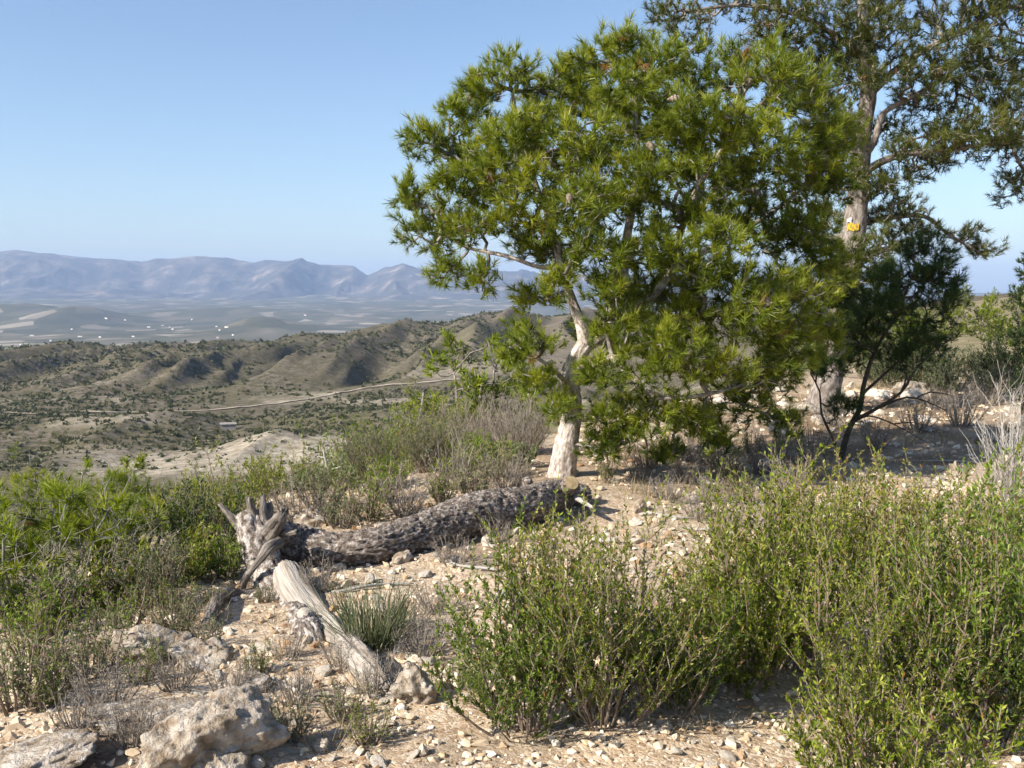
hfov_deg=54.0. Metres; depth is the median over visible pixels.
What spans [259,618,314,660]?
dry subshrub
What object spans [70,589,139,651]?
herb
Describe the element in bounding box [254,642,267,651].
stone
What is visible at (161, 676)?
dry subshrub
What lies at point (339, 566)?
stone
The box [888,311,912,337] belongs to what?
pine tree
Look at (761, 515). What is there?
brush tuft
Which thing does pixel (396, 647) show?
stone
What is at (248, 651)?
stone
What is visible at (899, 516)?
shrub
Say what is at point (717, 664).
shrub
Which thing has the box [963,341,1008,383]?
shrub
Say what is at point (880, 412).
stone
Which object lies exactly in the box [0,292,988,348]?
valley plain
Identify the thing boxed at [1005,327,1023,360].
pine tree
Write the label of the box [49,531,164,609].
shrub
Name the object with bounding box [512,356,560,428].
pine tree
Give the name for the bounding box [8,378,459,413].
dirt track
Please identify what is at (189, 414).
hillside bush
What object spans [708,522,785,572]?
shrub
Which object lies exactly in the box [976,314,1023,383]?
shrub
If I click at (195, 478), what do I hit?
pine tree
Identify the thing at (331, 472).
shrub
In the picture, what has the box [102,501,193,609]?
shrub
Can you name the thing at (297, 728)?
herb
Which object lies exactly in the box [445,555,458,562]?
stone
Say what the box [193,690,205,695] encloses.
stone
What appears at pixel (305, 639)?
stone
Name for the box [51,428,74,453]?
pine tree
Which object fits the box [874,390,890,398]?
stone
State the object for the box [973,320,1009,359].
pine tree
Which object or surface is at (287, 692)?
dry subshrub
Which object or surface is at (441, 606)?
dry subshrub
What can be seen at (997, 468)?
herb
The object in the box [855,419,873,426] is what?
stone
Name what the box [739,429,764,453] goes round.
herb
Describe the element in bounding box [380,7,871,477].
pine tree
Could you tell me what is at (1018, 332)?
juniper
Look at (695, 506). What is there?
brush tuft
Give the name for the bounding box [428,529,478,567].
dry subshrub
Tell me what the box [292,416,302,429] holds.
pine tree
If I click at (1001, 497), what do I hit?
shrub
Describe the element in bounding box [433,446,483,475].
shrub
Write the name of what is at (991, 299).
pine tree
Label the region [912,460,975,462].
fallen twig
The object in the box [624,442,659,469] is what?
brush tuft
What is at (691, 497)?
boulder
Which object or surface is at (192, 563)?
shrub
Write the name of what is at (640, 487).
dry grass
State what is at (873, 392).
stone
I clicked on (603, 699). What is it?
shrub
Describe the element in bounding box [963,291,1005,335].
pine tree
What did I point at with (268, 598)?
herb
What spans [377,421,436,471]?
shrub
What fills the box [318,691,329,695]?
stone
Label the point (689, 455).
brush tuft
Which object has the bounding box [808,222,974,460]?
young pine
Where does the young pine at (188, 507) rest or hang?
on the ground at (448, 724)
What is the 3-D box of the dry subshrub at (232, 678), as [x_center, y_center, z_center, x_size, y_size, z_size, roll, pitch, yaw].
[-1.115,1.161,3.974,0.236,0.221,0.255,3,6,29]
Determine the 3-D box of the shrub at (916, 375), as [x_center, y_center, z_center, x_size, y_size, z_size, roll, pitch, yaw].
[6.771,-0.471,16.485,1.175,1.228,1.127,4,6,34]
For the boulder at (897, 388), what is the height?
0.459 m
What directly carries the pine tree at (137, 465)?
on the ground at (448, 724)
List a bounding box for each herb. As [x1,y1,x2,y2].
[0,590,72,668]
[0,623,78,716]
[16,573,86,644]
[22,651,70,711]
[34,645,86,689]
[52,609,131,678]
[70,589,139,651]
[88,582,157,630]
[115,638,166,684]
[138,587,201,631]
[138,631,174,662]
[153,568,200,615]
[184,613,225,639]
[198,585,227,604]
[237,637,282,673]
[253,583,276,603]
[269,689,320,743]
[315,670,371,723]
[343,690,394,747]
[439,649,475,690]
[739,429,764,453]
[990,455,1011,480]
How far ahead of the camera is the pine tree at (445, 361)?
19.09 m
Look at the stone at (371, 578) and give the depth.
5.48 m
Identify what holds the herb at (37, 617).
on the ground at (448, 724)
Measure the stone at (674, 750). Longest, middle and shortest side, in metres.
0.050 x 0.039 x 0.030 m
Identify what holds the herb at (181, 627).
on the ground at (448, 724)
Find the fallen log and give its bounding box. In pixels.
[200,475,593,692]
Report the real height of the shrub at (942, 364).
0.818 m
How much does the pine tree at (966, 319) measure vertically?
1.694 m
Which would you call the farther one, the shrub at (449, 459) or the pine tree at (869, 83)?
the pine tree at (869, 83)
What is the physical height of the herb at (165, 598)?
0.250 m
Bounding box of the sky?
[0,0,1023,292]
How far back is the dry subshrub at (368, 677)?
4.02 m
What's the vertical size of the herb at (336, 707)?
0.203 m
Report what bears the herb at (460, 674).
on the ground at (448, 724)
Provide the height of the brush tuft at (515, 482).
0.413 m
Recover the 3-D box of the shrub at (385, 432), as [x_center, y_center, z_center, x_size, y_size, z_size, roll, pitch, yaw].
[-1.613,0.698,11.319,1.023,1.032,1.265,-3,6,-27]
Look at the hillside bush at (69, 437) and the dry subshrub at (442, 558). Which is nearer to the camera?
the dry subshrub at (442, 558)
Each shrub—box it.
[0,555,91,635]
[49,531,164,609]
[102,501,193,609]
[145,515,216,587]
[146,465,257,562]
[167,434,283,531]
[196,521,244,582]
[225,441,316,497]
[241,432,342,495]
[292,438,388,485]
[292,452,375,490]
[315,404,408,483]
[328,408,415,482]
[360,451,415,486]
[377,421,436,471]
[387,403,469,472]
[388,383,492,463]
[421,496,622,742]
[424,379,522,451]
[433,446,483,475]
[446,427,503,466]
[468,474,736,731]
[478,380,560,454]
[488,439,539,466]
[500,507,606,642]
[587,557,755,719]
[650,515,772,635]
[666,410,897,672]
[683,526,820,699]
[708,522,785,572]
[752,466,1023,765]
[770,454,872,565]
[773,443,937,603]
[779,652,1022,767]
[828,434,1023,755]
[840,479,957,585]
[851,435,1023,656]
[852,359,897,386]
[864,335,934,387]
[890,320,963,387]
[913,348,957,390]
[917,360,973,395]
[932,442,1023,625]
[943,340,986,376]
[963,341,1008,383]
[964,353,1020,394]
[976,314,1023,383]
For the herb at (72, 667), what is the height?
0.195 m
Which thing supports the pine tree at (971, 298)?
on the ground at (448, 724)
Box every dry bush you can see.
[0,542,79,619]
[8,532,139,617]
[65,515,189,593]
[960,361,1023,517]
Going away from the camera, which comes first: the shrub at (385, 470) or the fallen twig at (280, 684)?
the fallen twig at (280, 684)
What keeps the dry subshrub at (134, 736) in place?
on the ground at (448, 724)
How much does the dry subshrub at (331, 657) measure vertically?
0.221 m
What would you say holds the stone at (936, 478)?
on the ground at (448, 724)
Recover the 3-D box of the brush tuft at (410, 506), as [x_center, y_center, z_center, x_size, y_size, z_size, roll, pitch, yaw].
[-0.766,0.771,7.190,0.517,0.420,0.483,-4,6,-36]
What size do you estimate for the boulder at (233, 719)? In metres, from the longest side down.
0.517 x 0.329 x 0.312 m
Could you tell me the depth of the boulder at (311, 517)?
6.89 m
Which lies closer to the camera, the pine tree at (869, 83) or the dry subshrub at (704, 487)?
the dry subshrub at (704, 487)
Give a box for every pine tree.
[8,441,21,459]
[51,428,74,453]
[88,450,150,534]
[139,467,152,486]
[188,476,203,504]
[254,418,269,431]
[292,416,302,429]
[315,418,324,430]
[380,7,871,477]
[399,331,506,449]
[435,338,525,438]
[439,326,531,419]
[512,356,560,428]
[640,0,1023,413]
[870,307,907,340]
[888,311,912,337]
[906,309,930,336]
[924,319,953,350]
[939,295,965,320]
[940,304,966,336]
[946,282,975,318]
[953,306,975,334]
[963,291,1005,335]
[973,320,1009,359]
[974,294,1014,339]
[976,308,1003,340]
[980,291,998,315]
[999,298,1017,309]
[1003,292,1023,329]
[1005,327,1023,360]
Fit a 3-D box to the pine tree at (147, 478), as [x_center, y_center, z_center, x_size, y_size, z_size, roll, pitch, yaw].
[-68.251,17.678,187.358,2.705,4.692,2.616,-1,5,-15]
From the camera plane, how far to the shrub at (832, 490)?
5.97 m
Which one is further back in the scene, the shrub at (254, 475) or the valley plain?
the valley plain
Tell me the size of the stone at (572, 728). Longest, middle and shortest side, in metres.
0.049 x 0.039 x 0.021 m
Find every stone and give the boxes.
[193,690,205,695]
[212,669,225,681]
[246,646,255,653]
[250,754,264,767]
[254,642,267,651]
[297,607,314,617]
[302,635,312,644]
[312,665,331,676]
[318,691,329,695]
[328,728,342,735]
[328,754,336,761]
[332,563,346,570]
[343,686,356,694]
[345,746,356,752]
[364,573,374,583]
[365,751,370,758]
[368,693,382,699]
[370,754,387,767]
[379,698,388,703]
[385,692,395,699]
[391,641,403,651]
[406,728,412,733]
[409,748,420,758]
[415,657,422,663]
[418,570,430,577]
[421,656,435,664]
[423,733,434,737]
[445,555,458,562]
[481,535,495,544]
[567,724,577,731]
[599,537,619,542]
[628,518,645,525]
[629,538,645,543]
[631,531,639,537]
[650,727,658,733]
[670,746,682,754]
[703,761,717,767]
[713,396,727,403]
[719,750,736,761]
[740,463,749,469]
[768,421,785,436]
[772,385,784,391]
[775,742,783,749]
[811,415,830,424]
[845,390,857,396]
[847,461,858,468]
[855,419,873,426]
[865,388,878,395]
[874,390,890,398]
[875,409,885,414]
[879,395,887,398]
[900,389,923,399]
[934,475,944,480]
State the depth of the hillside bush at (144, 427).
320.87 m
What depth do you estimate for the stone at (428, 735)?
3.67 m
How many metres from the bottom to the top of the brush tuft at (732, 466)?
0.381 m
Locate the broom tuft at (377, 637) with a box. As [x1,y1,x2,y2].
[296,560,449,653]
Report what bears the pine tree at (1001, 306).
on the ground at (448, 724)
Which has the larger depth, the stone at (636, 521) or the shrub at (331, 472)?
the shrub at (331, 472)
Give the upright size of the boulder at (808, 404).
0.239 m
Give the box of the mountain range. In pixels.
[0,250,1014,299]
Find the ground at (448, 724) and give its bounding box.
[0,296,1023,767]
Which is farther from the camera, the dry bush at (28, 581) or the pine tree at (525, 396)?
the pine tree at (525, 396)
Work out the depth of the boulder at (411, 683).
3.95 m
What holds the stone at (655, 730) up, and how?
on the ground at (448, 724)
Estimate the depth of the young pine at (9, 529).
5.12 m
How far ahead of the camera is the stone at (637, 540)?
6.24 m
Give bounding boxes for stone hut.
[220,422,236,429]
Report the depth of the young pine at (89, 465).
8.53 m
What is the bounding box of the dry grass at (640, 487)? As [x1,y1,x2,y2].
[0,379,1022,767]
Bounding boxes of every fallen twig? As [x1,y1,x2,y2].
[272,675,303,700]
[332,582,412,592]
[448,560,496,570]
[640,512,699,518]
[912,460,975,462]
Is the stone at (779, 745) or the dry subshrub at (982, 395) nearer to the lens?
the stone at (779, 745)
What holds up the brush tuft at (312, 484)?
on the ground at (448, 724)
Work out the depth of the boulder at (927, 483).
7.84 m
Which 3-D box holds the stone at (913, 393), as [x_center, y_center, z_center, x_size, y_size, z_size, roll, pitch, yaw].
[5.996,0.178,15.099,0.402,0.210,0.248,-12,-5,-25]
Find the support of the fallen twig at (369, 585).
on the ground at (448, 724)
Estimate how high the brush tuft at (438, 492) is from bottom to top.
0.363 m
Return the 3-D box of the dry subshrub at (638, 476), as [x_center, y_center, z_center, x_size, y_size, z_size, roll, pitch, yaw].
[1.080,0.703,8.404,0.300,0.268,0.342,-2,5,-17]
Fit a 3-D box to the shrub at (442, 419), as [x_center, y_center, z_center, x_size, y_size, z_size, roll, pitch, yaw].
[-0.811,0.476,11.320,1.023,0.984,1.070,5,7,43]
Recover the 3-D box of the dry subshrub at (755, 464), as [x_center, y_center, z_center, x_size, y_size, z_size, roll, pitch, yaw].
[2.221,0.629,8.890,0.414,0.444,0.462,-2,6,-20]
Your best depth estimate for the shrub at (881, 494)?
5.09 m
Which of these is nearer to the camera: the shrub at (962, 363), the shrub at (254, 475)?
the shrub at (254, 475)
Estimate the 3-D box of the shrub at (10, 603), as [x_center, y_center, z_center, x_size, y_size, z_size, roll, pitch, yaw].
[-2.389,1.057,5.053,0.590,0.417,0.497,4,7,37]
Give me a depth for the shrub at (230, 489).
7.06 m
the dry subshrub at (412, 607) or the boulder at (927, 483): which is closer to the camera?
the dry subshrub at (412, 607)
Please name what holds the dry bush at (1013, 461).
on the ground at (448, 724)
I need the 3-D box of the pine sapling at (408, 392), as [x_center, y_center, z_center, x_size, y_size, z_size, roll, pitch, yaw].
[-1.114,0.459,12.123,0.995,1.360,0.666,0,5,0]
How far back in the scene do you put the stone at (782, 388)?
15.97 m
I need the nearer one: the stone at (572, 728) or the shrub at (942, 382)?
the stone at (572, 728)
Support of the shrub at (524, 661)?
on the ground at (448, 724)
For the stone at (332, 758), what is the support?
on the ground at (448, 724)
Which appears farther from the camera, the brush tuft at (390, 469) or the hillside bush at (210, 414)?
the hillside bush at (210, 414)
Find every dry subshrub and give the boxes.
[41,670,114,732]
[59,645,150,708]
[91,681,173,749]
[142,644,209,692]
[194,647,261,692]
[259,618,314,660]
[261,655,319,706]
[261,680,283,715]
[294,547,346,592]
[314,619,369,669]
[332,644,401,698]
[378,587,437,631]
[383,600,451,656]
[410,570,462,614]
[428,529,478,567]
[476,516,513,543]
[620,455,656,480]
[665,451,706,483]
[689,469,729,500]
[694,437,746,468]
[716,493,759,528]
[742,435,790,475]
[752,475,798,506]
[780,433,823,464]
[797,443,844,479]
[810,395,854,427]
[857,408,898,449]
[895,397,943,432]
[920,381,961,411]
[940,383,994,426]
[961,371,1010,405]
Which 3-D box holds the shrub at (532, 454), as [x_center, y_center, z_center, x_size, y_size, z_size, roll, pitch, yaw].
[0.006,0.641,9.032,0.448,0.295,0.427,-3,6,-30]
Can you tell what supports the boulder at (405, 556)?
on the ground at (448, 724)
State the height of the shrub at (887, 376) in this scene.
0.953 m
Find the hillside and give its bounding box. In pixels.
[0,293,1023,530]
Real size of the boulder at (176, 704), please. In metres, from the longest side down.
0.628 x 0.308 x 0.098 m
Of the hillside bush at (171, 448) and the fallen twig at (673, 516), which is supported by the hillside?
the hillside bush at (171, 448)
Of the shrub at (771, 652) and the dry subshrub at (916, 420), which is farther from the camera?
the dry subshrub at (916, 420)
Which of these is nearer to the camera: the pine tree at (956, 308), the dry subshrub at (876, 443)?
the dry subshrub at (876, 443)
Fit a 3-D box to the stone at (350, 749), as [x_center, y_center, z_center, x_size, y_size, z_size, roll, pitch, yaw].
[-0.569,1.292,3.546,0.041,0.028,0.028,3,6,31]
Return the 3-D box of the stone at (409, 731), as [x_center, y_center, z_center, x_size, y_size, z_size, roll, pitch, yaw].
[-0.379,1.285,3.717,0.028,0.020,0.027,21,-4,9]
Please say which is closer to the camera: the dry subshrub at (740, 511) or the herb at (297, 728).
the herb at (297, 728)
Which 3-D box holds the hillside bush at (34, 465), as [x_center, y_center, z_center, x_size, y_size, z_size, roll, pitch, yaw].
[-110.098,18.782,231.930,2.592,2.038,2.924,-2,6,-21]
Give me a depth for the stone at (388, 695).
3.98 m
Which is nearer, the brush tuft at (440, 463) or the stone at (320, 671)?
the stone at (320, 671)
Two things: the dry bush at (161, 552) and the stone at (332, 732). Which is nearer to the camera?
the stone at (332, 732)
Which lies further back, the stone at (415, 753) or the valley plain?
the valley plain
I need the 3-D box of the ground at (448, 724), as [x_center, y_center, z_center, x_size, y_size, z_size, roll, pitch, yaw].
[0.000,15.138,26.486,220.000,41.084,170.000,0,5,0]
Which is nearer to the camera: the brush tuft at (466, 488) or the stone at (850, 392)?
the brush tuft at (466, 488)
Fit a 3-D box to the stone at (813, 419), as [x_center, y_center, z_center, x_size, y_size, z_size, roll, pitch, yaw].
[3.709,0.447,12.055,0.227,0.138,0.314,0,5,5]
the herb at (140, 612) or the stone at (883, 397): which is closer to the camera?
the herb at (140, 612)
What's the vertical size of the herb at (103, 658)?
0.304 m
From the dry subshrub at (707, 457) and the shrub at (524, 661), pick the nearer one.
the shrub at (524, 661)
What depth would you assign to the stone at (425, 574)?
5.64 m
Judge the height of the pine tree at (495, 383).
2.685 m
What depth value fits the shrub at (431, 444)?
9.09 m
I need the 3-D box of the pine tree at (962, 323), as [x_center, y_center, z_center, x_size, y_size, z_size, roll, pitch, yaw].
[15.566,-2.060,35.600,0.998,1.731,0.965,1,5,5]
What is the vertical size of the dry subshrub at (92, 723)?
0.266 m
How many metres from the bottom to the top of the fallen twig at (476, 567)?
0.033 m
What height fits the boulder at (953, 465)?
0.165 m
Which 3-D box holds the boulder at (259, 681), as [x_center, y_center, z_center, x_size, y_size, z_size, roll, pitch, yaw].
[-1.069,1.217,4.077,0.198,0.099,0.159,-1,5,-11]
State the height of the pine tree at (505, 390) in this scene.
3.140 m
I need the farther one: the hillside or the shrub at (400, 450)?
the hillside
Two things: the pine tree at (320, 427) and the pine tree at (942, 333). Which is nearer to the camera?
the pine tree at (942, 333)
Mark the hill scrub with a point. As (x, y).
(349, 408)
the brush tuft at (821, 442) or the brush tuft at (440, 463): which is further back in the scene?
the brush tuft at (821, 442)
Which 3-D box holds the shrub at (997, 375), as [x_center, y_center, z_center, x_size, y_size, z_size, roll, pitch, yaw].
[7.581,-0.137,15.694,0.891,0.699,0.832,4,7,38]
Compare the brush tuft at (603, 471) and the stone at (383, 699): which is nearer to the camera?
the stone at (383, 699)
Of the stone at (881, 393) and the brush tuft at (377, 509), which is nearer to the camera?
the brush tuft at (377, 509)
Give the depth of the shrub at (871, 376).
17.61 m
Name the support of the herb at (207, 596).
on the ground at (448, 724)
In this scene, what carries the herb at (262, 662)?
on the ground at (448, 724)
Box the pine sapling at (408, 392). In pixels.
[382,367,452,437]
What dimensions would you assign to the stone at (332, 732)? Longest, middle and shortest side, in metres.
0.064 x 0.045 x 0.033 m
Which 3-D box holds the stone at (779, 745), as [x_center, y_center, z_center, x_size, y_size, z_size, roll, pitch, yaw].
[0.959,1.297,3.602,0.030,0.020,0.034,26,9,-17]
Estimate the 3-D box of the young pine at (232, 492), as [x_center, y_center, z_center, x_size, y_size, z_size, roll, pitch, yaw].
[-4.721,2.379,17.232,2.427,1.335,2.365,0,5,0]
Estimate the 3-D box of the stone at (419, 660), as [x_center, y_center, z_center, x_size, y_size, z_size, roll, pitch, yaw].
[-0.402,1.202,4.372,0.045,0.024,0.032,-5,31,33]
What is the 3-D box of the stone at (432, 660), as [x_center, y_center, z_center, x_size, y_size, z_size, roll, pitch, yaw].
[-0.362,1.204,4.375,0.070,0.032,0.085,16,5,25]
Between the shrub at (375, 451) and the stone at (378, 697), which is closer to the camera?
the stone at (378, 697)
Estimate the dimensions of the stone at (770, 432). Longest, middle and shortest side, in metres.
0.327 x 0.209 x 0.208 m
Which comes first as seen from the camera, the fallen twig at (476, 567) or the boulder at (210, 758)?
the boulder at (210, 758)
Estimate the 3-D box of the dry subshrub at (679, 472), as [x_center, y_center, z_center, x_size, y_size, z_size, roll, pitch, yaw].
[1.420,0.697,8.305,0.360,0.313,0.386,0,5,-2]
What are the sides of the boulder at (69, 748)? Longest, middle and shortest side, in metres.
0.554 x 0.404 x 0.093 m
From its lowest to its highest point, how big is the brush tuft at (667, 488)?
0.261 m
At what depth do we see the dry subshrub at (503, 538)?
6.26 m
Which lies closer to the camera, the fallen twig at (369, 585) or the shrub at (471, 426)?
the fallen twig at (369, 585)
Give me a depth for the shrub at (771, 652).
4.00 m
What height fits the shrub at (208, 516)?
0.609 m
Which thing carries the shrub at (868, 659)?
on the ground at (448, 724)
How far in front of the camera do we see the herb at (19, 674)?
3.93 m
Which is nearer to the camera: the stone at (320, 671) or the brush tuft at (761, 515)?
the stone at (320, 671)
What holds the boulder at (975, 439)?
on the ground at (448, 724)
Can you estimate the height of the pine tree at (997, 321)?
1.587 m
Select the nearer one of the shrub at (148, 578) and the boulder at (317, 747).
the boulder at (317, 747)
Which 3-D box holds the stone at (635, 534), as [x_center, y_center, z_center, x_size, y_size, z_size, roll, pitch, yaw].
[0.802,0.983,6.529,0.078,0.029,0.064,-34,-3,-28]
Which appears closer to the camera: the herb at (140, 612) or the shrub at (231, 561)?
the herb at (140, 612)
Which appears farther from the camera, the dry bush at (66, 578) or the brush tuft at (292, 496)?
the brush tuft at (292, 496)
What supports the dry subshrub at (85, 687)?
on the ground at (448, 724)
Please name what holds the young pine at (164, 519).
on the ground at (448, 724)
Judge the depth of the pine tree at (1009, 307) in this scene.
36.24 m
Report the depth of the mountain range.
9942.00 m
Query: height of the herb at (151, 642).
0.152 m
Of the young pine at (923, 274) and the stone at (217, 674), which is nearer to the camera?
the stone at (217, 674)
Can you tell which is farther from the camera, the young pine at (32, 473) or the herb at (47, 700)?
the young pine at (32, 473)
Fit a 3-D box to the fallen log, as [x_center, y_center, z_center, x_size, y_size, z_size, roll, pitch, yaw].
[-0.688,0.925,5.971,1.731,0.644,3.565,2,6,20]
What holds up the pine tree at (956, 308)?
on the ground at (448, 724)
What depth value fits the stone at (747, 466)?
9.10 m
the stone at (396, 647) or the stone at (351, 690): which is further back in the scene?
the stone at (396, 647)
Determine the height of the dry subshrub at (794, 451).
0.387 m
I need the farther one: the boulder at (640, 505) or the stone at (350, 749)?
the boulder at (640, 505)
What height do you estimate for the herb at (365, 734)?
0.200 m
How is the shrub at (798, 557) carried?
on the ground at (448, 724)
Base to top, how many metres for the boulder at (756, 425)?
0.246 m
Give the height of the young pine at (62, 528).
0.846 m
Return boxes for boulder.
[0,728,99,767]
[86,696,205,737]
[95,623,193,662]
[136,683,290,767]
[166,637,232,672]
[191,749,252,767]
[224,670,270,692]
[292,507,332,526]
[312,738,328,752]
[390,662,437,704]
[392,549,412,564]
[632,498,646,513]
[679,493,695,503]
[754,414,772,427]
[776,402,819,415]
[890,381,932,396]
[917,478,934,487]
[948,461,964,476]
[970,434,992,443]
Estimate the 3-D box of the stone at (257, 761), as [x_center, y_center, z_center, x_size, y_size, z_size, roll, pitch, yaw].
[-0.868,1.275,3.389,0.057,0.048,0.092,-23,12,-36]
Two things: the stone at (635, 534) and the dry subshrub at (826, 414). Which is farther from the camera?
the dry subshrub at (826, 414)
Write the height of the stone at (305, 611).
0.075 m
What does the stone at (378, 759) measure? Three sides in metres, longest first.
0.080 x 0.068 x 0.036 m
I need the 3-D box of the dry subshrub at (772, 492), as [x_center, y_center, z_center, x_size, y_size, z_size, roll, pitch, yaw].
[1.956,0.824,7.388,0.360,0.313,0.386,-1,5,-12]
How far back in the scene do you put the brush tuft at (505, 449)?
8.44 m
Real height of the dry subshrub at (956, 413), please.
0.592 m
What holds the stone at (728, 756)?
on the ground at (448, 724)
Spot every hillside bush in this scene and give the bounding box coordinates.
[29,461,40,467]
[38,446,49,451]
[64,434,74,440]
[140,425,150,430]
[151,428,160,433]
[168,445,177,450]
[183,411,194,415]
[205,412,214,416]
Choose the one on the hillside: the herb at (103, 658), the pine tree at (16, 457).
the pine tree at (16, 457)
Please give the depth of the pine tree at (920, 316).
37.11 m
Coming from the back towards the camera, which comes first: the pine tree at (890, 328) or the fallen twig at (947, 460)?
the pine tree at (890, 328)
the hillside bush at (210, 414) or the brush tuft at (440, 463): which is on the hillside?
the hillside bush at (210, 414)
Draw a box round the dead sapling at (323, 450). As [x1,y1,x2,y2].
[300,433,345,479]
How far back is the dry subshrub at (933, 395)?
13.60 m
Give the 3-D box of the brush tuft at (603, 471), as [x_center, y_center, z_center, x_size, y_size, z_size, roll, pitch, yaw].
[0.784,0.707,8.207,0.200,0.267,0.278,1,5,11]
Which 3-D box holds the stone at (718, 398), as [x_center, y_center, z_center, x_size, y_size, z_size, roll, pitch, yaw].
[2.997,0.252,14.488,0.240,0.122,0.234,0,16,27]
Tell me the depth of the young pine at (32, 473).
9.83 m
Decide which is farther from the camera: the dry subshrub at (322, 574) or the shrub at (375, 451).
the shrub at (375, 451)
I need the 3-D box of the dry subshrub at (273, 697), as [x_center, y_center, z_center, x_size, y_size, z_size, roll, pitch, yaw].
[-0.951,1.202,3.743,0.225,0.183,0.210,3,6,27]
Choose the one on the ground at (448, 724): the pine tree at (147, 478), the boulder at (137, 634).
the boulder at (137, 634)
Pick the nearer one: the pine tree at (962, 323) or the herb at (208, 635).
the herb at (208, 635)
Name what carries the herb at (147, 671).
on the ground at (448, 724)
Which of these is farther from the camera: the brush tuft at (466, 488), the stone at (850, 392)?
the stone at (850, 392)
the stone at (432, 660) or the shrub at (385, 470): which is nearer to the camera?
the stone at (432, 660)
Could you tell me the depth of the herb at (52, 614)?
4.83 m
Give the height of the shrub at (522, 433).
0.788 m
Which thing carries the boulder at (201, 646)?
on the ground at (448, 724)
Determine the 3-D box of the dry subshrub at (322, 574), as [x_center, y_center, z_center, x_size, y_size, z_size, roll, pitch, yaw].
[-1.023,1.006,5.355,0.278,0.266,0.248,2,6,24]
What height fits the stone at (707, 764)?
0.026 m
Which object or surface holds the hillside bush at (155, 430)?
on the hillside
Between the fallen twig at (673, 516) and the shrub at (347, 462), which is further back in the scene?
the shrub at (347, 462)
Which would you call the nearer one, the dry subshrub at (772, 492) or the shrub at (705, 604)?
the shrub at (705, 604)
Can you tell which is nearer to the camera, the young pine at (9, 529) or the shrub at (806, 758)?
the shrub at (806, 758)
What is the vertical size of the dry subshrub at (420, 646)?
0.268 m
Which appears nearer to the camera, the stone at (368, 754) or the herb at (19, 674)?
the stone at (368, 754)
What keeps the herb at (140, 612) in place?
on the ground at (448, 724)
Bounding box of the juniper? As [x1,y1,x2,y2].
[1004,250,1023,461]
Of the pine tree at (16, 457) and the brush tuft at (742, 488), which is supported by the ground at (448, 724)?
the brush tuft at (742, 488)
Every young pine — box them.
[0,468,149,590]
[0,503,71,618]
[1,451,109,569]
[6,481,110,564]
[12,457,192,544]
[12,480,216,562]
[30,451,116,550]
[115,480,252,528]
[140,474,243,538]
[177,482,256,509]
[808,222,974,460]
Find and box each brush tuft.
[258,475,338,522]
[290,456,355,509]
[317,483,371,528]
[336,468,394,521]
[350,453,414,502]
[376,460,434,517]
[419,433,490,489]
[420,460,466,504]
[447,452,499,493]
[473,433,516,479]
[481,445,535,487]
[597,454,620,483]
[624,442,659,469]
[647,469,686,500]
[669,435,720,462]
[677,489,717,521]
[704,442,750,483]
[726,470,762,504]
[747,422,797,459]
[752,500,799,528]
[764,444,817,492]
[785,419,835,454]
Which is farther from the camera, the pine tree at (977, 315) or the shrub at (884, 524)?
the pine tree at (977, 315)
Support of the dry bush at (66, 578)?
on the ground at (448, 724)
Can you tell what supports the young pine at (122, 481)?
on the ground at (448, 724)
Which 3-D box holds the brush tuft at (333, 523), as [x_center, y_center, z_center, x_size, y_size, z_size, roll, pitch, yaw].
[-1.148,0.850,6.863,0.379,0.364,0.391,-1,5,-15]
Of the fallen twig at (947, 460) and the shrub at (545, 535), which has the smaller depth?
the shrub at (545, 535)
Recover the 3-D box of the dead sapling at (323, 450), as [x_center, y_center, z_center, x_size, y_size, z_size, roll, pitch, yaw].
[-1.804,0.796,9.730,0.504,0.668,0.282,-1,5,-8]
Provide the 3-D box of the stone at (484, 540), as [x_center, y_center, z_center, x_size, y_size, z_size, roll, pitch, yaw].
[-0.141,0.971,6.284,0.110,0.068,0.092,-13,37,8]
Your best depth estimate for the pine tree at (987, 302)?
57.77 m
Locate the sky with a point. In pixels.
(253, 131)
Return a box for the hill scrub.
[0,304,586,477]
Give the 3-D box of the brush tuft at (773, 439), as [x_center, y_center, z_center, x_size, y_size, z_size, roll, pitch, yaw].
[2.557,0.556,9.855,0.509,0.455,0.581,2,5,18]
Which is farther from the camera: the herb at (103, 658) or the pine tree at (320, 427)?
the pine tree at (320, 427)
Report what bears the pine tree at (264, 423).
on the hillside
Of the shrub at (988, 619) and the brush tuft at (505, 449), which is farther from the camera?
the brush tuft at (505, 449)
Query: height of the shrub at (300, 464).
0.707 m
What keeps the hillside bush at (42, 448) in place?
on the hillside
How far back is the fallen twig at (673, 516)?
7.12 m
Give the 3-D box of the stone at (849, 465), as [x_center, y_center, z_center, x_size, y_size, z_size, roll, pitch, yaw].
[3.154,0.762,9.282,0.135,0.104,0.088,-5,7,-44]
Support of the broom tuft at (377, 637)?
on the ground at (448, 724)
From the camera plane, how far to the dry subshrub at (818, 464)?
8.52 m
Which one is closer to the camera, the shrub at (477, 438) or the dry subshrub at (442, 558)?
the dry subshrub at (442, 558)
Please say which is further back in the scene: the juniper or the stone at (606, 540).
the juniper
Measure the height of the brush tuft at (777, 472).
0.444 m
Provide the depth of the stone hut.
335.65 m

